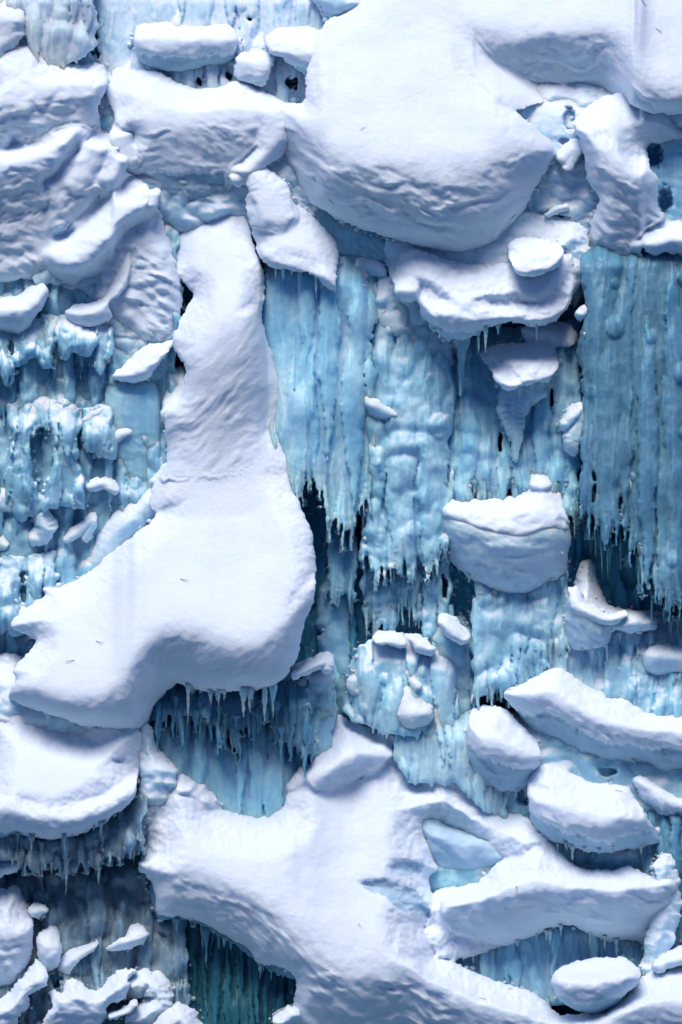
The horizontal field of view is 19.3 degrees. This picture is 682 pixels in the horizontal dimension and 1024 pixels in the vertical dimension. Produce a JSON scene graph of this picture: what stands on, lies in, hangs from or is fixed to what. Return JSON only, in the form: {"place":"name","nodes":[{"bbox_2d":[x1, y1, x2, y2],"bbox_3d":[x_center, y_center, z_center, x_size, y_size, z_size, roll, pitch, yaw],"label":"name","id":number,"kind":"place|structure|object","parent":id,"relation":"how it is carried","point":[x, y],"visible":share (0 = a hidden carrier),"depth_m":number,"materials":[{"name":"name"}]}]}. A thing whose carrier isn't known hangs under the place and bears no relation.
{"place":"outdoors","nodes":[
{"label":"outdoors","id":0,"kind":"place"},
{"bbox_2d":[0,0,681,1023],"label":"rime","id":1,"kind":"object","parent":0,"point":[94,456],"visible":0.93,"depth_m":21.85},
{"bbox_3d":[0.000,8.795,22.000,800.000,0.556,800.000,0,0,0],"label":"ground","id":2,"kind":"structure","parent":0,"visible":0},
{"bbox_2d":[4,15,642,1014],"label":"ice wall","id":3,"kind":"structure","parent":2,"relation":"on","point":[464,591],"depth_m":22.24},
{"bbox_2d":[0,0,25,57],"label":"snow hump","id":4,"kind":"object","parent":3,"relation":"attached to","point":[12,25],"visible":0.94,"depth_m":22.23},
{"bbox_2d":[0,283,48,333],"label":"snow ledge","id":5,"kind":"object","parent":3,"relation":"on","point":[18,313],"visible":1,"depth_m":21.80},
{"bbox_2d":[32,270,61,285],"bbox_3d":[-3.225,-2.640,22.248,0.352,0.320,0.614,0,0,0],"label":"ice lump","id":6,"kind":"object","parent":5,"relation":"on","point":[46,277],"visible":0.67,"depth_m":21.97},
{"bbox_2d":[0,0,98,69],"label":"ice curtain","id":7,"kind":"object","parent":3,"relation":"attached to","point":[60,33],"visible":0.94,"depth_m":22.32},
{"bbox_2d":[0,652,140,794],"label":"snow bank","id":8,"kind":"structure","parent":3,"relation":"attached to","point":[9,708],"depth_m":20.99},
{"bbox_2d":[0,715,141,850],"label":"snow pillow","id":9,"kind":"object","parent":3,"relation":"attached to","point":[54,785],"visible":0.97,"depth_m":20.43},
{"bbox_2d":[0,794,147,890],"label":"ice curtain","id":10,"kind":"object","parent":9,"relation":"attached to","point":[122,829],"visible":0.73,"depth_m":20.42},
{"bbox_2d":[0,377,166,655],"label":"ice curtain","id":11,"kind":"object","parent":3,"relation":"attached to","point":[104,505],"visible":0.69,"depth_m":21.79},
{"bbox_2d":[0,534,8,550],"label":"snow clump","id":12,"kind":"object","parent":11,"relation":"on","point":[4,543],"visible":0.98,"depth_m":21.66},
{"bbox_2d":[0,487,12,511],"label":"snow clump","id":13,"kind":"object","parent":11,"relation":"on","point":[6,507],"visible":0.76,"depth_m":21.68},
{"bbox_2d":[0,550,59,636],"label":"ice apron","id":14,"kind":"object","parent":11,"relation":"attached to","point":[39,568],"visible":0.88,"depth_m":21.50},
{"bbox_2d":[2,399,84,522],"bbox_3d":[-3.235,-0.566,21.859,0.965,1.363,0.810,0,0,0],"label":"ice apron","id":15,"kind":"object","parent":11,"relation":"attached to","point":[65,481],"visible":0.98,"depth_m":21.61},
{"bbox_2d":[31,396,79,414],"bbox_3d":[-3.176,-1.126,22.097,0.673,0.353,0.632,0,0,0],"label":"snow cover","id":16,"kind":"object","parent":15,"relation":"on","point":[46,403],"visible":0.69,"depth_m":21.82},
{"bbox_2d":[28,510,58,546],"bbox_3d":[-3.257,0.150,21.830,0.332,0.449,0.608,0,0,-12],"label":"snow clump","id":17,"kind":"object","parent":11,"relation":"on","point":[43,530],"visible":0.93,"depth_m":21.59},
{"bbox_2d":[63,512,96,542],"bbox_3d":[-2.857,0.177,21.892,0.441,0.418,0.552,0,0,0],"label":"snow clump","id":18,"kind":"object","parent":11,"relation":"on","point":[85,528],"visible":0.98,"depth_m":21.64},
{"bbox_2d":[82,408,102,420],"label":"snow clump","id":19,"kind":"object","parent":11,"relation":"on","point":[91,414],"visible":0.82,"depth_m":21.77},
{"bbox_2d":[80,404,118,459],"bbox_3d":[-2.620,-0.889,21.925,0.441,0.650,0.717,0,0,0],"label":"ice apron","id":20,"kind":"object","parent":11,"relation":"attached to","point":[99,431],"visible":0.92,"depth_m":21.66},
{"bbox_2d":[85,476,119,495],"bbox_3d":[-2.590,-0.284,21.897,0.384,0.213,0.530,0,0,0],"label":"snow clump","id":21,"kind":"object","parent":11,"relation":"on","point":[108,484],"visible":0.98,"depth_m":21.66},
{"bbox_2d":[115,428,132,442],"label":"snow clump","id":22,"kind":"object","parent":11,"relation":"on","point":[121,434],"visible":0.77,"depth_m":21.74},
{"bbox_2d":[0,224,183,426],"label":"ice curtain","id":23,"kind":"object","parent":3,"relation":"attached to","point":[31,377],"visible":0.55,"depth_m":21.97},
{"bbox_2d":[0,318,56,386],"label":"ice apron","id":24,"kind":"object","parent":23,"relation":"attached to","point":[28,343],"visible":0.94,"depth_m":21.82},
{"bbox_2d":[40,313,114,374],"bbox_3d":[-2.903,-1.844,22.030,0.858,0.715,0.840,0,0,0],"label":"ice apron","id":25,"kind":"object","parent":23,"relation":"attached to","point":[97,342],"visible":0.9,"depth_m":21.78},
{"bbox_2d":[65,252,131,327],"bbox_3d":[-2.659,-2.468,22.166,0.741,0.910,0.862,0,0,0],"label":"snow ledge","id":26,"kind":"object","parent":25,"relation":"on","point":[93,314],"visible":0.97,"depth_m":21.83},
{"bbox_2d":[0,853,190,1023],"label":"ice curtain","id":27,"kind":"object","parent":3,"relation":"attached to","point":[110,909],"visible":0.46,"depth_m":20.73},
{"bbox_2d":[0,861,23,877],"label":"snow clump","id":28,"kind":"object","parent":27,"relation":"on","point":[6,868],"visible":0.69,"depth_m":20.52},
{"bbox_2d":[0,885,33,986],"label":"snow mound","id":29,"kind":"object","parent":27,"relation":"on","point":[16,932],"visible":0.97,"depth_m":20.41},
{"bbox_2d":[0,959,47,1023],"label":"snow clump","id":30,"kind":"object","parent":27,"relation":"on","point":[14,1003],"visible":0.99,"depth_m":20.09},
{"bbox_2d":[28,902,48,919],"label":"snow clump","id":31,"kind":"object","parent":27,"relation":"on","point":[37,910],"visible":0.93,"depth_m":20.55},
{"bbox_2d":[36,925,61,971],"bbox_3d":[-3.026,4.521,20.802,0.267,0.522,0.965,0,0,-8],"label":"snow mound","id":32,"kind":"object","parent":27,"relation":"on","point":[49,947],"visible":0.98,"depth_m":20.42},
{"bbox_2d":[57,939,98,974],"bbox_3d":[-2.755,4.645,20.818,0.558,0.483,0.769,0,0,0],"label":"snow ledge","id":33,"kind":"object","parent":27,"relation":"attached to","point":[70,958],"visible":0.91,"depth_m":20.49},
{"bbox_2d":[42,966,136,1023],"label":"snow clump","id":34,"kind":"object","parent":27,"relation":"on","point":[75,1001],"visible":0.99,"depth_m":19.98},
{"bbox_2d":[108,999,137,1019],"bbox_3d":[-2.214,5.106,20.340,0.413,0.442,0.848,0,0,0],"label":"snow clump","id":35,"kind":"object","parent":27,"relation":"on","point":[124,1007],"visible":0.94,"depth_m":19.99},
{"bbox_2d":[106,923,148,950],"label":"snow ledge","id":36,"kind":"object","parent":27,"relation":"attached to","point":[137,934],"visible":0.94,"depth_m":20.46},
{"bbox_2d":[125,968,173,1023],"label":"snow bank","id":37,"kind":"structure","parent":27,"relation":"on","point":[147,986],"depth_m":20.16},
{"bbox_2d":[135,723,177,850],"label":"snow bank","id":38,"kind":"structure","parent":27,"relation":"on","point":[157,774],"depth_m":20.74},
{"bbox_2d":[153,1001,202,1023],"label":"snow mound","id":39,"kind":"object","parent":27,"relation":"on","point":[177,1012],"visible":0.95,"depth_m":19.91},
{"bbox_2d":[132,856,295,1023],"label":"ice curtain","id":40,"kind":"object","parent":27,"relation":"hanging from","point":[228,986],"visible":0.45,"depth_m":20.71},
{"bbox_2d":[100,114,113,130],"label":"ice block","id":41,"kind":"structure","parent":3,"relation":"attached to","point":[107,120],"depth_m":22.34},
{"bbox_2d":[105,380,160,481],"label":"ice slab","id":42,"kind":"structure","parent":3,"relation":"attached to","point":[135,407],"depth_m":21.81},
{"bbox_2d":[112,340,172,382],"bbox_3d":[-2.152,-1.691,22.058,0.693,0.580,0.855,0,0,0],"label":"snow ledge","id":43,"kind":"object","parent":3,"relation":"attached to","point":[142,363],"visible":0.95,"depth_m":21.75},
{"bbox_2d":[9,215,316,728],"bbox_3d":[-1.947,-0.800,22.181,3.386,6.260,3.778,0,0,0],"label":"snow pillow","id":44,"kind":"object","parent":3,"relation":"on","point":[226,532],"visible":0.95,"depth_m":20.97,"materials":[{"name":"snow"}]},
{"bbox_2d":[14,235,182,355],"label":"snow bank","id":45,"kind":"structure","parent":44,"relation":"on","point":[131,343],"depth_m":22.00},
{"bbox_2d":[0,45,182,341],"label":"snow slope","id":46,"kind":"structure","parent":45,"relation":"on","point":[73,183],"depth_m":21.92,"materials":[{"name":"snow"}]},
{"bbox_2d":[147,188,160,209],"bbox_3d":[-2.079,-3.466,22.153,0.175,0.333,0.648,0,0,-6],"label":"snow hump","id":47,"kind":"object","parent":46,"relation":"on","point":[153,196],"visible":0.98,"depth_m":21.87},
{"bbox_2d":[71,52,319,242],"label":"snow bank","id":48,"kind":"structure","parent":46,"relation":"attached to","point":[180,211],"depth_m":22.20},
{"bbox_2d":[81,487,155,566],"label":"snow bank","id":49,"kind":"structure","parent":44,"relation":"on","point":[120,527],"depth_m":21.64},
{"bbox_2d":[152,675,315,775],"bbox_3d":[-1.145,2.264,21.305,1.763,1.056,0.918,0,0,0],"label":"ice curtain","id":50,"kind":"object","parent":44,"relation":"hanging from","point":[289,720],"visible":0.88,"depth_m":21.01,"materials":[{"name":"ice"}]},
{"bbox_2d":[160,366,185,423],"bbox_3d":[-1.872,-1.289,22.152,0.336,0.672,0.985,0,0,-5],"label":"snow ledge","id":51,"kind":"object","parent":3,"relation":"attached to","point":[175,395],"visible":0.62,"depth_m":21.82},
{"bbox_2d":[133,22,238,71],"bbox_3d":[-1.755,-5.285,22.887,1.212,0.657,1.129,0,0,0],"label":"snow ledge","id":52,"kind":"object","parent":3,"relation":"on","point":[167,46],"visible":1,"depth_m":22.43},
{"bbox_2d":[106,67,287,199],"bbox_3d":[-1.605,-4.312,22.677,2.116,1.752,1.578,0,0,0],"label":"snow saddle","id":53,"kind":"object","parent":3,"relation":"attached to","point":[169,131],"visible":0.97,"depth_m":22.03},
{"bbox_2d":[233,48,274,86],"bbox_3d":[-0.977,-5.008,22.696,0.464,0.497,0.804,0,0,0],"label":"snow clump","id":54,"kind":"object","parent":53,"relation":"on","point":[252,66],"visible":1,"depth_m":22.37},
{"bbox_2d":[93,0,324,102],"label":"ice curtain","id":55,"kind":"object","parent":3,"relation":"attached to","point":[120,20],"visible":0.56,"depth_m":22.76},
{"bbox_2d":[312,0,358,18],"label":"snow clump","id":56,"kind":"object","parent":55,"relation":"on","point":[332,8],"visible":0.84,"depth_m":22.58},
{"bbox_2d":[150,660,339,817],"bbox_3d":[-1.154,2.499,21.541,2.279,1.879,1.347,0,0,0],"label":"ice curtain","id":57,"kind":"object","parent":3,"relation":"attached to","point":[255,783],"visible":0.39,"depth_m":21.19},
{"bbox_2d":[290,651,334,679],"bbox_3d":[-0.315,1.677,21.436,0.497,0.363,1.119,0,0,0],"label":"snow hump","id":58,"kind":"object","parent":57,"relation":"on","point":[324,662],"visible":0.98,"depth_m":20.99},
{"bbox_2d":[229,163,338,296],"bbox_3d":[-0.650,-3.172,22.287,1.475,1.767,1.471,0,0,0],"label":"ledge","id":59,"kind":"object","parent":3,"relation":"attached to","point":[289,234],"visible":0.99,"depth_m":21.78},
{"bbox_2d":[265,25,319,75],"bbox_3d":[-0.502,-5.235,22.775,0.714,0.751,1.261,0,0,0],"label":"snow pillow","id":60,"kind":"object","parent":3,"relation":"on","point":[292,46],"visible":0.82,"depth_m":22.32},
{"bbox_2d":[289,670,337,718],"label":"ice block","id":61,"kind":"structure","parent":3,"relation":"attached to","point":[320,692],"depth_m":21.30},
{"bbox_2d":[260,255,378,552],"bbox_3d":[-0.243,-1.242,22.081,1.369,3.375,1.374,0,0,0],"label":"ice curtain","id":62,"kind":"object","parent":3,"relation":"attached to","point":[320,345],"visible":0.86,"depth_m":21.67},
{"bbox_2d":[291,478,372,662],"bbox_3d":[-0.175,0.754,22.409,1.224,3.343,0.873,0,0,0],"label":"crevice","id":63,"kind":"object","parent":3,"relation":"attached to","point":[315,521],"visible":0.12,"depth_m":22.25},
{"bbox_2d":[315,573,350,720],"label":"ice pillar","id":64,"kind":"structure","parent":3,"relation":"attached to","point":[333,638],"depth_m":21.93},
{"bbox_2d":[323,509,359,616],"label":"ice curtain","id":65,"kind":"object","parent":3,"relation":"hanging from","point":[343,568],"visible":0.69,"depth_m":21.82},
{"bbox_2d":[314,209,389,276],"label":"ice block","id":66,"kind":"structure","parent":3,"relation":"attached to","point":[352,245],"depth_m":22.14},
{"bbox_2d":[341,632,459,740],"bbox_3d":[0.652,1.927,21.817,1.302,1.267,0.992,0,0,0],"label":"ice mound","id":67,"kind":"object","parent":3,"relation":"attached to","point":[381,676],"visible":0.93,"depth_m":21.48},
{"bbox_2d":[346,674,358,695],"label":"snow clump","id":68,"kind":"object","parent":67,"relation":"on","point":[352,685],"visible":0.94,"depth_m":21.49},
{"bbox_2d":[372,630,406,648],"bbox_3d":[0.521,1.380,21.803,0.376,0.189,0.730,0,0,0],"label":"snow pad","id":69,"kind":"object","parent":67,"relation":"on","point":[390,638],"visible":1,"depth_m":21.50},
{"bbox_2d":[397,669,432,728],"bbox_3d":[0.771,2.006,21.623,0.434,0.652,0.780,0,0,0],"label":"snow clump","id":70,"kind":"object","parent":67,"relation":"on","point":[412,713],"visible":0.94,"depth_m":21.33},
{"bbox_2d":[408,633,435,655],"bbox_3d":[0.869,1.435,21.718,0.310,0.250,0.626,0,0,0],"label":"snow pad","id":71,"kind":"object","parent":67,"relation":"on","point":[422,645],"visible":1,"depth_m":21.45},
{"bbox_2d":[354,257,454,365],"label":"ice cascade","id":72,"kind":"object","parent":3,"relation":"attached to","point":[386,299],"visible":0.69,"depth_m":21.92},
{"bbox_2d":[359,518,453,644],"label":"ice curtain","id":73,"kind":"object","parent":3,"relation":"attached to","point":[427,605],"visible":0.49,"depth_m":21.85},
{"bbox_2d":[358,276,455,591],"bbox_3d":[0.716,-0.994,22.144,1.107,3.836,1.258,0,0,0],"label":"ice curtain","id":74,"kind":"object","parent":3,"relation":"attached to","point":[415,390],"visible":0.88,"depth_m":21.71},
{"bbox_2d":[364,396,397,420],"bbox_3d":[0.400,-0.959,21.997,0.486,0.741,0.731,0,0,0],"label":"snow hump","id":75,"kind":"object","parent":74,"relation":"attached to","point":[375,408],"visible":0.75,"depth_m":21.68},
{"bbox_2d":[138,714,679,1023],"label":"snow drift","id":76,"kind":"object","parent":3,"relation":"on","point":[317,869],"visible":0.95,"depth_m":20.45,"materials":[{"name":"snow"}]},
{"bbox_2d":[150,881,294,979],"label":"fringe","id":77,"kind":"structure","parent":76,"relation":"attached to","point":[205,929],"depth_m":20.53,"materials":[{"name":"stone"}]},
{"bbox_2d":[272,1004,301,1023],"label":"snow clump","id":78,"kind":"object","parent":76,"relation":"on","point":[288,1014],"visible":0.98,"depth_m":19.96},
{"bbox_2d":[393,709,508,817],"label":"ice curtain","id":79,"kind":"object","parent":3,"relation":"attached to","point":[441,757],"visible":0.7,"depth_m":21.31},
{"bbox_2d":[438,613,470,644],"bbox_3d":[1.212,1.255,21.748,0.363,0.327,0.948,0,0,0],"label":"snow hump","id":80,"kind":"object","parent":3,"relation":"attached to","point":[450,626],"visible":0.99,"depth_m":21.35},
{"bbox_2d":[432,615,480,713],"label":"ice column","id":81,"kind":"structure","parent":3,"relation":"attached to","point":[459,657],"depth_m":21.65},
{"bbox_2d":[429,865,493,892],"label":"ice block","id":82,"kind":"structure","parent":3,"relation":"attached to","point":[440,877],"depth_m":21.20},
{"bbox_2d":[423,818,502,869],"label":"snow block","id":83,"kind":"structure","parent":3,"relation":"attached to","point":[453,847],"depth_m":21.16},
{"bbox_2d":[391,249,576,354],"bbox_3d":[1.642,-2.321,22.108,2.191,1.270,1.671,0,0,0],"label":"snow ledge","id":84,"kind":"object","parent":3,"relation":"attached to","point":[461,301],"visible":0.94,"depth_m":21.56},
{"bbox_2d":[507,237,563,276],"bbox_3d":[2.111,-2.765,21.911,0.606,0.509,1.237,0,0,0],"label":"snow pillow","id":85,"kind":"object","parent":84,"relation":"on","point":[531,257],"visible":1,"depth_m":21.51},
{"bbox_2d":[383,212,590,294],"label":"snow bank","id":86,"kind":"structure","parent":3,"relation":"attached to","point":[571,235],"depth_m":21.96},
{"bbox_2d":[544,203,569,217],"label":"snow clump","id":87,"kind":"object","parent":86,"relation":"on","point":[556,210],"visible":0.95,"depth_m":22.09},
{"bbox_2d":[443,516,571,597],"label":"snow block","id":88,"kind":"structure","parent":3,"relation":"attached to","point":[524,565],"depth_m":21.45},
{"bbox_2d":[442,474,569,535],"bbox_3d":[1.783,-0.046,21.732,1.379,0.763,0.878,0,0,0],"label":"snow cover","id":89,"kind":"object","parent":88,"relation":"on","point":[538,505],"visible":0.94,"depth_m":21.48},
{"bbox_2d":[444,320,582,541],"bbox_3d":[1.881,-0.931,22.273,1.751,2.509,1.199,0,0,0],"label":"ice curtain","id":90,"kind":"object","parent":3,"relation":"attached to","point":[481,466],"visible":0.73,"depth_m":21.92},
{"bbox_2d":[450,338,470,395],"bbox_3d":[1.299,-1.661,21.989,0.258,0.796,0.316,0,0,0],"label":"ice stalactite","id":91,"kind":"object","parent":90,"relation":"hanging from","point":[460,346],"visible":0.66,"depth_m":21.86},
{"bbox_2d":[496,382,547,462],"bbox_3d":[1.982,-1.109,22.080,0.578,1.151,0.680,0,0,0],"label":"ice stalactite","id":92,"kind":"object","parent":90,"relation":"hanging from","point":[513,410],"visible":0.69,"depth_m":21.80},
{"bbox_2d":[559,402,583,456],"bbox_3d":[2.530,-0.901,21.918,0.319,0.601,0.491,0,0,0],"label":"snow clump","id":93,"kind":"object","parent":90,"relation":"on","point":[571,423],"visible":0.97,"depth_m":21.71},
{"bbox_2d":[469,560,570,710],"bbox_3d":[1.968,1.306,21.961,1.184,1.798,1.029,0,0,0],"label":"ice curtain","id":94,"kind":"object","parent":3,"relation":"attached to","point":[513,635],"visible":0.79,"depth_m":21.62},
{"bbox_2d":[480,321,577,398],"bbox_3d":[2.088,-1.677,22.199,1.125,0.944,1.486,0,0,0],"label":"snow ledge","id":95,"kind":"object","parent":3,"relation":"attached to","point":[531,360],"visible":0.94,"depth_m":21.86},
{"bbox_2d":[456,925,643,1006],"bbox_3d":[2.308,4.785,21.267,2.593,1.249,1.163,0,0,0],"label":"ice curtain","id":96,"kind":"object","parent":3,"relation":"attached to","point":[529,964],"visible":0.3,"depth_m":20.93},
{"bbox_2d":[516,97,585,183],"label":"snow bank","id":97,"kind":"structure","parent":3,"relation":"on","point":[546,118],"depth_m":22.25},
{"bbox_2d":[556,138,582,170],"bbox_3d":[2.553,-3.953,22.314,0.295,0.418,0.667,0,0,7],"label":"snow clump","id":98,"kind":"object","parent":97,"relation":"on","point":[570,152],"visible":0.98,"depth_m":22.00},
{"bbox_2d":[555,215,583,308],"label":"ice block","id":99,"kind":"structure","parent":3,"relation":"attached to","point":[576,299],"depth_m":22.30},
{"bbox_2d":[503,668,681,772],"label":"snow ridge","id":100,"kind":"structure","parent":3,"relation":"on","point":[562,704],"depth_m":21.25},
{"bbox_2d":[506,711,681,869],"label":"ice bank","id":101,"kind":"structure","parent":3,"relation":"attached to","point":[558,753],"depth_m":21.35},
{"bbox_2d":[466,704,540,799],"bbox_3d":[1.731,2.622,21.684,0.798,1.087,1.635,0,0,0],"label":"snow pillow","id":102,"kind":"object","parent":101,"relation":"on","point":[504,752],"visible":0.96,"depth_m":21.11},
{"bbox_2d":[468,710,641,871],"bbox_3d":[2.665,3.263,21.671,2.709,2.257,1.280,0,0,0],"label":"ice curtain","id":103,"kind":"object","parent":101,"relation":"attached to","point":[581,857],"visible":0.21,"depth_m":21.27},
{"bbox_2d":[527,764,659,861],"bbox_3d":[2.696,3.240,21.396,1.394,1.134,1.822,0,0,7],"label":"snow pillow","id":104,"kind":"object","parent":101,"relation":"on","point":[571,811],"visible":1,"depth_m":20.77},
{"bbox_2d":[639,809,681,977],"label":"ice curtain","id":105,"kind":"object","parent":101,"relation":"attached to","point":[670,835],"visible":0.31,"depth_m":21.09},
{"bbox_2d":[523,82,681,234],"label":"snow bank","id":106,"kind":"structure","parent":3,"relation":"attached to","point":[573,188],"depth_m":22.25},
{"bbox_2d":[562,559,657,661],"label":"snow block","id":107,"kind":"structure","parent":3,"relation":"attached to","point":[582,633],"depth_m":21.56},
{"bbox_2d":[568,585,627,625],"bbox_3d":[2.772,1.004,21.590,0.665,0.419,0.640,0,0,0],"label":"snow cover","id":108,"kind":"object","parent":107,"relation":"on","point":[580,605],"visible":1,"depth_m":21.37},
{"bbox_2d":[545,606,681,717],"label":"ice curtain","id":109,"kind":"object","parent":3,"relation":"attached to","point":[623,672],"visible":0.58,"depth_m":21.65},
{"bbox_2d":[548,965,681,1023],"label":"snow bank","id":110,"kind":"structure","parent":3,"relation":"attached to","point":[652,997],"depth_m":19.86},
{"bbox_2d":[551,956,640,1012],"bbox_3d":[2.592,4.816,20.504,0.902,0.545,1.742,0,0,5],"label":"snow pillow","id":111,"kind":"object","parent":110,"relation":"on","point":[595,985],"visible":1,"depth_m":19.85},
{"bbox_2d":[638,853,681,972],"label":"snow bank","id":112,"kind":"structure","parent":110,"relation":"on","point":[660,938],"depth_m":20.58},
{"bbox_2d":[651,945,681,972],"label":"snow bank","id":113,"kind":"structure","parent":110,"relation":"on","point":[663,962],"depth_m":20.24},
{"bbox_2d":[567,515,662,611],"bbox_3d":[3.300,0.580,22.392,1.690,1.656,0.716,0,0,0],"label":"crevice","id":114,"kind":"object","parent":3,"relation":"attached to","point":[622,594],"visible":0.21,"depth_m":22.21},
{"bbox_2d":[572,92,681,256],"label":"snow bank","id":115,"kind":"structure","parent":3,"relation":"attached to","point":[617,133],"depth_m":21.82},
{"bbox_2d":[282,0,681,251],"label":"snow pillow","id":116,"kind":"object","parent":115,"relation":"on","point":[448,147],"visible":0.99,"depth_m":21.88,"materials":[{"name":"snow"}]},
{"bbox_2d":[576,240,681,630],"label":"ice curtain","id":117,"kind":"object","parent":115,"relation":"hanging from","point":[629,349],"visible":0.98,"depth_m":21.50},
{"bbox_2d":[574,305,586,321],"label":"snow clump","id":118,"kind":"object","parent":117,"relation":"on","point":[580,314],"visible":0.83,"depth_m":21.75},
{"bbox_2d":[632,775,681,817],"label":"snow ridge","id":119,"kind":"structure","parent":3,"relation":"on","point":[658,799],"depth_m":21.13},
{"bbox_2d":[641,643,681,674],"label":"snow ledge","id":120,"kind":"object","parent":3,"relation":"on","point":[660,659],"visible":0.99,"depth_m":21.55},
{"bbox_2d":[646,127,681,221],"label":"ice block","id":121,"kind":"structure","parent":3,"relation":"attached to","point":[668,171],"depth_m":22.41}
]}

